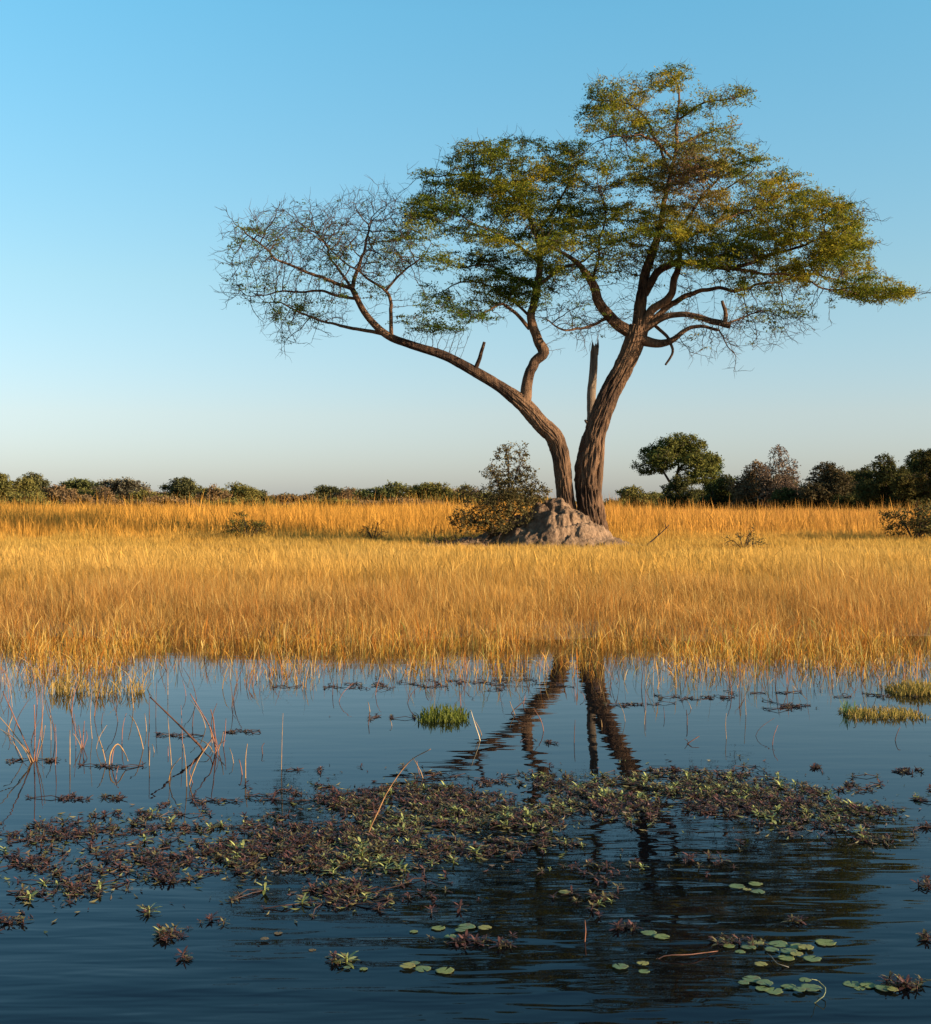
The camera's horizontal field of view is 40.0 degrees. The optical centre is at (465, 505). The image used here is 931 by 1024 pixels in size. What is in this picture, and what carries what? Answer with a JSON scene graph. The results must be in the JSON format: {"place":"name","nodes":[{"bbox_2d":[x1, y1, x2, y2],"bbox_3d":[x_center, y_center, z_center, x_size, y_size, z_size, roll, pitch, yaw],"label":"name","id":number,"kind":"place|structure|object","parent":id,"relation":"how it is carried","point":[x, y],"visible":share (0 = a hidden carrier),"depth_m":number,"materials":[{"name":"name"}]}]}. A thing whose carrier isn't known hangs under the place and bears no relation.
{"place":"outdoors","nodes":[
{"label":"outdoors","id":0,"kind":"place"},
{"bbox_2d":[0,636,930,1023],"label":"water","id":1,"kind":"structure","parent":0,"point":[104,958],"depth_m":6.71,"materials":[{"name":"liquid"}]},
{"bbox_2d":[0,691,44,762],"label":"reed","id":2,"kind":"object","parent":1,"relation":"in","point":[27,750],"visible":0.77,"depth_m":8.99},
{"bbox_2d":[16,890,39,899],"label":"water plant","id":3,"kind":"object","parent":1,"relation":"on","point":[32,894],"visible":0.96,"depth_m":5.84,"materials":[{"name":"green plant"}]},
{"bbox_2d":[47,666,88,694],"bbox_3d":[-3.834,1.692,12.366,0.367,0.256,0.540,0,0,-11],"label":"grass tuft","id":4,"kind":"object","parent":1,"relation":"on","point":[62,687],"visible":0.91,"depth_m":12.33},
{"bbox_2d":[74,721,86,747],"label":"reed tuft","id":5,"kind":"object","parent":1,"relation":"in","point":[81,745],"visible":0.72,"depth_m":9.51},
{"bbox_2d":[82,675,118,696],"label":"grass tuft","id":6,"kind":"object","parent":1,"relation":"on","point":[98,688],"visible":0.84,"depth_m":12.20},
{"bbox_2d":[109,743,127,763],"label":"reed","id":7,"kind":"object","parent":1,"relation":"in","point":[113,748],"visible":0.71,"depth_m":8.89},
{"bbox_2d":[108,672,150,695],"bbox_3d":[-3.193,1.708,12.246,0.282,0.224,0.518,0,0,7],"label":"grass tuft","id":8,"kind":"object","parent":1,"relation":"on","point":[134,687],"visible":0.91,"depth_m":12.22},
{"bbox_2d":[141,902,162,915],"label":"water plant","id":9,"kind":"object","parent":1,"relation":"on","point":[149,907],"visible":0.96,"depth_m":5.65,"materials":[{"name":"green plant"}]},
{"bbox_2d":[149,696,211,750],"bbox_3d":[-2.103,1.671,9.426,0.518,0.499,0.082,0,0,12],"label":"reed","id":10,"kind":"object","parent":1,"relation":"in","point":[186,732],"visible":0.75,"depth_m":9.41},
{"bbox_2d":[175,946,189,961],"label":"water plant","id":11,"kind":"object","parent":1,"relation":"on","point":[183,954],"visible":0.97,"depth_m":5.09,"materials":[{"name":"brown plant"}]},
{"bbox_2d":[168,744,208,786],"bbox_3d":[-1.795,1.724,8.323,0.192,0.393,0.251,0,0,-39],"label":"reed tuft","id":12,"kind":"object","parent":1,"relation":"in","point":[190,767],"visible":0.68,"depth_m":8.23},
{"bbox_2d":[190,693,225,752],"bbox_3d":[-1.895,1.660,9.396,0.120,0.520,0.372,0,0,-36],"label":"reed tuft","id":13,"kind":"object","parent":1,"relation":"in","point":[215,744],"visible":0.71,"depth_m":9.37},
{"bbox_2d":[251,882,270,894],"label":"water plant","id":14,"kind":"object","parent":1,"relation":"on","point":[264,888],"visible":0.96,"depth_m":5.96,"materials":[{"name":"green plant"}]},
{"bbox_2d":[294,893,309,905],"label":"water plant","id":15,"kind":"object","parent":1,"relation":"on","point":[304,898],"visible":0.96,"depth_m":5.78,"materials":[{"name":"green plant"}]},
{"bbox_2d":[336,951,358,968],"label":"water plant","id":16,"kind":"object","parent":1,"relation":"on","point":[349,959],"visible":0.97,"depth_m":5.03,"materials":[{"name":"green plant"}]},
{"bbox_2d":[368,749,429,832],"bbox_3d":[-0.365,1.629,7.068,0.349,0.583,0.165,0,0,0],"label":"reed","id":17,"kind":"object","parent":1,"relation":"in","point":[378,811],"visible":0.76,"depth_m":7.06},
{"bbox_2d":[399,962,414,967],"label":"lily pad","id":18,"kind":"object","parent":1,"relation":"on","point":[410,965],"visible":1,"depth_m":4.97,"materials":[{"name":"plant"}]},
{"bbox_2d":[415,965,430,971],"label":"lily pad","id":19,"kind":"object","parent":1,"relation":"on","point":[420,969],"visible":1,"depth_m":4.96,"materials":[{"name":"plant"}]},
{"bbox_2d":[413,702,468,721],"bbox_3d":[-0.199,1.753,10.771,0.506,0.133,0.513,0,0,0],"label":"grass tuft","id":20,"kind":"object","parent":1,"relation":"on","point":[446,715],"visible":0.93,"depth_m":10.74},
{"bbox_2d":[435,967,453,973],"bbox_3d":[-0.079,1.795,4.939,0.074,0.002,0.075,0,0,22],"label":"lily pad","id":21,"kind":"object","parent":1,"relation":"on","point":[443,970],"visible":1,"depth_m":4.93,"materials":[{"name":"plant"}]},
{"bbox_2d":[451,899,466,912],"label":"water plant","id":22,"kind":"object","parent":1,"relation":"on","point":[459,907],"visible":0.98,"depth_m":5.69,"materials":[{"name":"brown plant"}]},
{"bbox_2d":[0,676,930,991],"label":"floating plant mat","id":23,"kind":"object","parent":1,"relation":"on","point":[340,800],"visible":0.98,"depth_m":7.17,"materials":[{"name":"plant"}]},
{"bbox_2d":[458,923,475,928],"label":"lily pad","id":24,"kind":"object","parent":1,"relation":"on","point":[467,925],"visible":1,"depth_m":5.44,"materials":[{"name":"plant"}]},
{"bbox_2d":[612,963,628,968],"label":"lily pad","id":25,"kind":"object","parent":1,"relation":"on","point":[621,966],"visible":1,"depth_m":4.97,"materials":[{"name":"plant"}]},
{"bbox_2d":[640,930,656,935],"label":"lily pad","id":26,"kind":"object","parent":1,"relation":"on","point":[649,932],"visible":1,"depth_m":5.38,"materials":[{"name":"plant"}]},
{"bbox_2d":[653,933,669,938],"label":"lily pad","id":27,"kind":"object","parent":1,"relation":"on","point":[658,936],"visible":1,"depth_m":5.32,"materials":[{"name":"plant"}]},
{"bbox_2d":[656,951,716,958],"bbox_3d":[0.888,1.850,5.105,0.276,0.140,0.065,0,0,-10],"label":"sunken straw","id":28,"kind":"object","parent":1,"relation":"in","point":[684,954],"visible":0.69,"depth_m":5.07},
{"bbox_2d":[728,883,744,888],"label":"lily pad","id":29,"kind":"object","parent":1,"relation":"on","point":[735,885],"visible":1,"depth_m":6.03,"materials":[{"name":"plant"}]},
{"bbox_2d":[740,944,755,948],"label":"lily pad","id":30,"kind":"object","parent":1,"relation":"on","point":[745,946],"visible":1,"depth_m":5.20,"materials":[{"name":"plant"}]},
{"bbox_2d":[742,975,760,981],"bbox_3d":[1.084,1.792,4.841,0.076,0.002,0.074,0,0,35],"label":"lily pad","id":31,"kind":"object","parent":1,"relation":"on","point":[753,978],"visible":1,"depth_m":4.84,"materials":[{"name":"plant"}]},
{"bbox_2d":[755,979,773,984],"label":"lily pad","id":32,"kind":"object","parent":1,"relation":"on","point":[762,981],"visible":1,"depth_m":4.79,"materials":[{"name":"plant"}]},
{"bbox_2d":[765,987,782,994],"bbox_3d":[1.140,1.799,4.737,0.072,0.002,0.071,0,0,30],"label":"lily pad","id":33,"kind":"object","parent":1,"relation":"on","point":[775,991],"visible":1,"depth_m":4.73,"materials":[{"name":"plant"}]},
{"bbox_2d":[767,940,788,946],"bbox_3d":[1.283,1.798,5.243,0.082,0.003,0.084,0,0,-30],"label":"lily pad","id":34,"kind":"object","parent":1,"relation":"on","point":[780,943],"visible":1,"depth_m":5.25,"materials":[{"name":"plant"}]},
{"bbox_2d":[777,955,794,960],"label":"lily pad","id":35,"kind":"object","parent":1,"relation":"on","point":[788,957],"visible":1,"depth_m":5.08,"materials":[{"name":"plant"}]},
{"bbox_2d":[780,984,795,988],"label":"lily pad","id":36,"kind":"object","parent":1,"relation":"on","point":[785,986],"visible":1,"depth_m":4.77,"materials":[{"name":"plant"}]},
{"bbox_2d":[780,948,796,953],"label":"lily pad","id":37,"kind":"object","parent":1,"relation":"on","point":[788,951],"visible":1,"depth_m":5.15,"materials":[{"name":"plant"}]},
{"bbox_2d":[790,943,806,949],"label":"lily pad","id":38,"kind":"object","parent":1,"relation":"on","point":[793,945],"visible":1,"depth_m":5.20,"materials":[{"name":"plant"}]},
{"bbox_2d":[797,944,813,949],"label":"lily pad","id":39,"kind":"object","parent":1,"relation":"on","point":[805,946],"visible":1,"depth_m":5.19,"materials":[{"name":"plant"}]},
{"bbox_2d":[800,983,822,990],"bbox_3d":[1.284,1.792,4.751,0.082,0.003,0.080,0,0,25],"label":"lily pad","id":40,"kind":"object","parent":1,"relation":"on","point":[808,986],"visible":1,"depth_m":4.75,"materials":[{"name":"plant"}]},
{"bbox_2d":[802,955,821,961],"bbox_3d":[1.373,1.798,5.075,0.072,0.003,0.073,0,0,-40],"label":"lily pad","id":41,"kind":"object","parent":1,"relation":"on","point":[808,957],"visible":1,"depth_m":5.07,"materials":[{"name":"plant"}]},
{"bbox_2d":[814,939,836,945],"bbox_3d":[1.481,1.795,5.255,0.088,0.002,0.086,0,0,-8],"label":"lily pad","id":42,"kind":"object","parent":1,"relation":"on","point":[829,942],"visible":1,"depth_m":5.25,"materials":[{"name":"plant"}]},
{"bbox_2d":[839,699,857,714],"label":"grass tuft","id":43,"kind":"object","parent":1,"relation":"on","point":[845,709],"visible":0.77,"depth_m":11.03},
{"bbox_2d":[842,980,859,986],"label":"lily pad","id":44,"kind":"object","parent":1,"relation":"on","point":[853,984],"visible":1,"depth_m":4.81,"materials":[{"name":"plant"}]},
{"bbox_2d":[859,981,874,987],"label":"lily pad","id":45,"kind":"object","parent":1,"relation":"on","point":[869,984],"visible":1,"depth_m":4.79,"materials":[{"name":"plant"}]},
{"bbox_2d":[874,984,892,990],"bbox_3d":[1.557,1.792,4.752,0.074,0.002,0.073,0,0,5],"label":"lily pad","id":46,"kind":"object","parent":1,"relation":"on","point":[879,987],"visible":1,"depth_m":4.76,"materials":[{"name":"plant"}]},
{"bbox_2d":[838,703,930,718],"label":"grass tuft","id":47,"kind":"object","parent":1,"relation":"on","point":[900,712],"visible":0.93,"depth_m":10.91,"materials":[{"name":"plant"}]},
{"bbox_2d":[876,975,896,984],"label":"water plant","id":48,"kind":"object","parent":1,"relation":"on","point":[885,979],"visible":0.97,"depth_m":4.79,"materials":[{"name":"brown plant"}]},
{"bbox_2d":[881,678,930,695],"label":"grass tuft","id":49,"kind":"object","parent":1,"relation":"on","point":[921,688],"visible":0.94,"depth_m":12.21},
{"bbox_2d":[896,974,916,990],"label":"water plant","id":50,"kind":"object","parent":1,"relation":"on","point":[908,980],"visible":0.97,"depth_m":4.77,"materials":[{"name":"brown plant"}]},
{"bbox_2d":[0,533,930,587],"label":"straw grass","id":51,"kind":"structure","parent":0,"point":[358,555],"depth_m":26.71,"materials":[{"name":"plant"}]},
{"bbox_2d":[0,611,930,692],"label":"emergent grass","id":52,"kind":"structure","parent":0,"point":[127,642],"depth_m":15.14,"materials":[{"name":"plant"}]},
{"bbox_2d":[0,522,930,555],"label":"short grass","id":53,"kind":"structure","parent":0,"point":[693,541],"depth_m":38.58,"materials":[{"name":"plant"}]},
{"bbox_2d":[0,0,930,502],"label":"sky","id":54,"kind":"structure","parent":0,"point":[125,125],"materials":[{"name":"blue"}]},
{"bbox_2d":[0,511,930,647],"bbox_3d":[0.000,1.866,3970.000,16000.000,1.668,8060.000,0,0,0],"label":"ground","id":55,"kind":"structure","parent":0,"point":[594,626],"depth_m":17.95,"materials":[{"name":"yellow plant"}]},
{"bbox_2d":[0,472,46,499],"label":"tree","id":56,"kind":"object","parent":55,"relation":"on","point":[7,488],"visible":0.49,"depth_m":189.70,"materials":[{"name":"green plant"}]},
{"bbox_2d":[0,491,61,507],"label":"shrub","id":57,"kind":"object","parent":55,"relation":"on","point":[10,498],"visible":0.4,"depth_m":138.78,"materials":[{"name":"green plant"}]},
{"bbox_2d":[20,471,51,494],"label":"tree","id":58,"kind":"object","parent":55,"relation":"on","point":[38,479],"visible":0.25,"depth_m":229.73,"materials":[{"name":"green plant"}]},
{"bbox_2d":[41,484,103,507],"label":"shrub","id":59,"kind":"object","parent":55,"relation":"on","point":[57,492],"visible":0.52,"depth_m":163.78,"materials":[{"name":"brown plant"}]},
{"bbox_2d":[42,488,129,509],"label":"shrub","id":60,"kind":"object","parent":55,"relation":"on","point":[86,491],"visible":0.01,"depth_m":213.69,"materials":[{"name":"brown plant"}]},
{"bbox_2d":[55,477,119,496],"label":"tree","id":61,"kind":"object","parent":55,"relation":"on","point":[79,484],"visible":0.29,"depth_m":229.49,"materials":[{"name":"green plant"}]},
{"bbox_2d":[78,487,124,507],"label":"shrub","id":62,"kind":"object","parent":55,"relation":"on","point":[106,493],"visible":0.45,"depth_m":169.30,"materials":[{"name":"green plant"}]},
{"bbox_2d":[90,476,150,498],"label":"tree","id":63,"kind":"object","parent":55,"relation":"on","point":[125,487],"visible":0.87,"depth_m":209.15,"materials":[{"name":"green plant"}]},
{"bbox_2d":[114,486,165,498],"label":"shrub","id":64,"kind":"object","parent":55,"relation":"on","point":[148,489],"visible":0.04,"depth_m":265.80,"materials":[{"name":"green plant"}]},
{"bbox_2d":[115,489,167,508],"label":"shrub","id":65,"kind":"object","parent":55,"relation":"on","point":[138,495],"visible":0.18,"depth_m":179.26,"materials":[{"name":"green plant"}]},
{"bbox_2d":[127,493,202,508],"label":"shrub","id":66,"kind":"object","parent":55,"relation":"on","point":[153,499],"visible":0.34,"depth_m":148.55,"materials":[{"name":"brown plant"}]},
{"bbox_2d":[158,477,202,501],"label":"tree","id":67,"kind":"object","parent":55,"relation":"on","point":[182,487],"visible":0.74,"depth_m":218.38,"materials":[{"name":"green plant"}]},
{"bbox_2d":[191,486,228,498],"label":"shrub","id":68,"kind":"object","parent":55,"relation":"on","point":[203,489],"visible":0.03,"depth_m":274.05,"materials":[{"name":"green plant"}]},
{"bbox_2d":[193,484,232,502],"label":"shrub","id":69,"kind":"object","parent":55,"relation":"on","point":[223,495],"visible":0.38,"depth_m":199.68,"materials":[{"name":"brown plant"}]},
{"bbox_2d":[191,495,290,509],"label":"shrub","id":70,"kind":"object","parent":55,"relation":"on","point":[235,499],"visible":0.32,"depth_m":158.36,"materials":[{"name":"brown plant"}]},
{"bbox_2d":[225,482,262,499],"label":"tree","id":71,"kind":"object","parent":55,"relation":"on","point":[246,491],"visible":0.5,"depth_m":204.25,"materials":[{"name":"green plant"}]},
{"bbox_2d":[219,510,270,539],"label":"shrub","id":72,"kind":"object","parent":55,"relation":"on","point":[255,524],"visible":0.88,"depth_m":41.12,"materials":[{"name":"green plant"}]},
{"bbox_2d":[258,489,281,503],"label":"shrub","id":73,"kind":"object","parent":55,"relation":"on","point":[264,496],"visible":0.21,"depth_m":209.57,"materials":[{"name":"green plant"}]},
{"bbox_2d":[271,493,322,505],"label":"shrub","id":74,"kind":"object","parent":55,"relation":"on","point":[283,498],"visible":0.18,"depth_m":233.31,"materials":[{"name":"green plant"}]},
{"bbox_2d":[281,497,358,508],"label":"shrub","id":75,"kind":"object","parent":55,"relation":"on","point":[335,499],"visible":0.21,"depth_m":172.83,"materials":[{"name":"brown plant"}]},
{"bbox_2d":[304,484,342,499],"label":"tree","id":76,"kind":"object","parent":55,"relation":"on","point":[325,489],"visible":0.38,"depth_m":249.66,"materials":[{"name":"green plant"}]},
{"bbox_2d":[322,486,364,501],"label":"shrub","id":77,"kind":"object","parent":55,"relation":"on","point":[347,494],"visible":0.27,"depth_m":229.25,"materials":[{"name":"brown plant"}]},
{"bbox_2d":[357,519,388,539],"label":"shrub","id":78,"kind":"object","parent":55,"relation":"on","point":[371,537],"visible":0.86,"depth_m":40.73,"materials":[{"name":"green plant"}]},
{"bbox_2d":[352,479,407,501],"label":"tree","id":79,"kind":"object","parent":55,"relation":"on","point":[379,491],"visible":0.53,"depth_m":214.44,"materials":[{"name":"green plant"}]},
{"bbox_2d":[343,495,471,508],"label":"shrub","id":80,"kind":"object","parent":55,"relation":"on","point":[398,500],"visible":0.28,"depth_m":164.16,"materials":[{"name":"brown plant"}]},
{"bbox_2d":[389,482,453,501],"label":"tree","id":81,"kind":"object","parent":55,"relation":"on","point":[432,490],"visible":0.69,"depth_m":204.14,"materials":[{"name":"green plant"}]},
{"bbox_2d":[440,483,480,505],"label":"shrub","id":82,"kind":"object","parent":55,"relation":"on","point":[451,495],"visible":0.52,"depth_m":188.99,"materials":[{"name":"green plant"}]},
{"bbox_2d":[0,488,930,541],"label":"tall grass","id":83,"kind":"structure","parent":55,"relation":"on","point":[36,519],"depth_m":48.00,"materials":[{"name":"plant"}]},
{"bbox_2d":[428,531,503,544],"bbox_3d":[0.129,0.992,38.808,2.545,0.479,1.877,0,0,0],"label":"brushwood","id":84,"kind":"object","parent":55,"relation":"on","point":[444,540],"visible":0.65,"depth_m":38.70,"materials":[{"name":"brown plant"}]},
{"bbox_2d":[435,490,576,503],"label":"shrub","id":85,"kind":"object","parent":55,"relation":"on","point":[498,498],"visible":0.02,"depth_m":247.71,"materials":[{"name":"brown plant"}]},
{"bbox_2d":[475,492,550,506],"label":"shrub","id":86,"kind":"object","parent":55,"relation":"on","point":[518,498],"visible":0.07,"depth_m":237.87,"materials":[{"name":"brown plant"}]},
{"bbox_2d":[443,498,629,547],"bbox_3d":[2.075,0.551,39.400,6.650,1.566,3.800,0,0,0],"label":"termite mound","id":87,"kind":"object","parent":55,"relation":"on","point":[561,520],"visible":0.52,"depth_m":38.54,"materials":[{"name":"soil"}]},
{"bbox_2d":[446,441,552,535],"bbox_3d":[1.050,-0.459,38.881,3.242,3.038,1.561,0,0,-33],"label":"shrub","id":88,"kind":"object","parent":87,"relation":"on","point":[512,491],"visible":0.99,"depth_m":38.78,"materials":[{"name":"green plant"}]},
{"bbox_2d":[209,58,930,529],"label":"acacia tree","id":89,"kind":"object","parent":55,"relation":"on","point":[841,244],"visible":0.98,"depth_m":39.94,"materials":[{"name":"green plant"}]},
{"bbox_2d":[584,340,598,423],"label":"branch","id":90,"kind":"object","parent":89,"relation":"attached to","point":[592,383],"visible":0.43,"depth_m":41.24,"materials":[{"name":"grey wood"}]},
{"bbox_2d":[604,484,659,510],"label":"shrub","id":91,"kind":"object","parent":55,"relation":"on","point":[630,493],"visible":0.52,"depth_m":109.16,"materials":[{"name":"green plant"}]},
{"bbox_2d":[629,432,724,491],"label":"tree","id":92,"kind":"object","parent":55,"relation":"on","point":[683,450],"visible":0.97,"depth_m":110.87,"materials":[{"name":"green plant"}]},
{"bbox_2d":[654,474,708,510],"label":"shrub","id":93,"kind":"object","parent":55,"relation":"on","point":[678,484],"visible":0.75,"depth_m":103.47,"materials":[{"name":"green plant"}]},
{"bbox_2d":[694,474,738,511],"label":"shrub","id":94,"kind":"object","parent":55,"relation":"on","point":[718,498],"visible":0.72,"depth_m":99.65,"materials":[{"name":"green plant"}]},
{"bbox_2d":[701,460,734,495],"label":"tree","id":95,"kind":"object","parent":55,"relation":"on","point":[717,473],"visible":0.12,"depth_m":111.76,"materials":[{"name":"green plant"}]},
{"bbox_2d":[721,527,767,547],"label":"shrub","id":96,"kind":"object","parent":55,"relation":"on","point":[748,541],"visible":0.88,"depth_m":35.91,"materials":[{"name":"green plant"}]},
{"bbox_2d":[726,459,775,510],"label":"shrub","id":97,"kind":"object","parent":55,"relation":"on","point":[747,486],"visible":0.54,"depth_m":97.50,"materials":[{"name":"green plant"}]},
{"bbox_2d":[755,444,801,506],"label":"tree","id":98,"kind":"object","parent":55,"relation":"on","point":[783,479],"visible":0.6,"depth_m":95.78,"materials":[{"name":"brown plant"}]},
{"bbox_2d":[761,486,808,510],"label":"shrub","id":99,"kind":"object","parent":55,"relation":"on","point":[784,497],"visible":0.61,"depth_m":92.14,"materials":[{"name":"green plant"}]},
{"bbox_2d":[792,461,857,511],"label":"shrub","id":100,"kind":"object","parent":55,"relation":"on","point":[831,479],"visible":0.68,"depth_m":91.06,"materials":[{"name":"green plant"}]},
{"bbox_2d":[812,469,859,510],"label":"shrub","id":101,"kind":"object","parent":55,"relation":"on","point":[851,472],"visible":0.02,"depth_m":116.93,"materials":[{"name":"green plant"}]},
{"bbox_2d":[830,485,873,511],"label":"shrub","id":102,"kind":"object","parent":55,"relation":"on","point":[843,499],"visible":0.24,"depth_m":87.57,"materials":[{"name":"green plant"}]},
{"bbox_2d":[835,464,873,509],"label":"shrub","id":103,"kind":"object","parent":55,"relation":"on","point":[864,470],"visible":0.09,"depth_m":95.85,"materials":[{"name":"green plant"}]},
{"bbox_2d":[852,453,913,511],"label":"shrub","id":104,"kind":"object","parent":55,"relation":"on","point":[880,482],"visible":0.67,"depth_m":83.76,"materials":[{"name":"green plant"}]},
{"bbox_2d":[878,498,930,540],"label":"shrub","id":105,"kind":"object","parent":55,"relation":"on","point":[924,528],"visible":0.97,"depth_m":40.50,"materials":[{"name":"green plant"}]},
{"bbox_2d":[885,448,930,510],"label":"shrub","id":106,"kind":"object","parent":55,"relation":"on","point":[919,473],"visible":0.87,"depth_m":79.43,"materials":[{"name":"green plant"}]},
{"bbox_2d":[896,449,930,484],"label":"shrub","id":107,"kind":"object","parent":55,"relation":"on","point":[912,457],"visible":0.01,"depth_m":99.81,"materials":[{"name":"green plant"}]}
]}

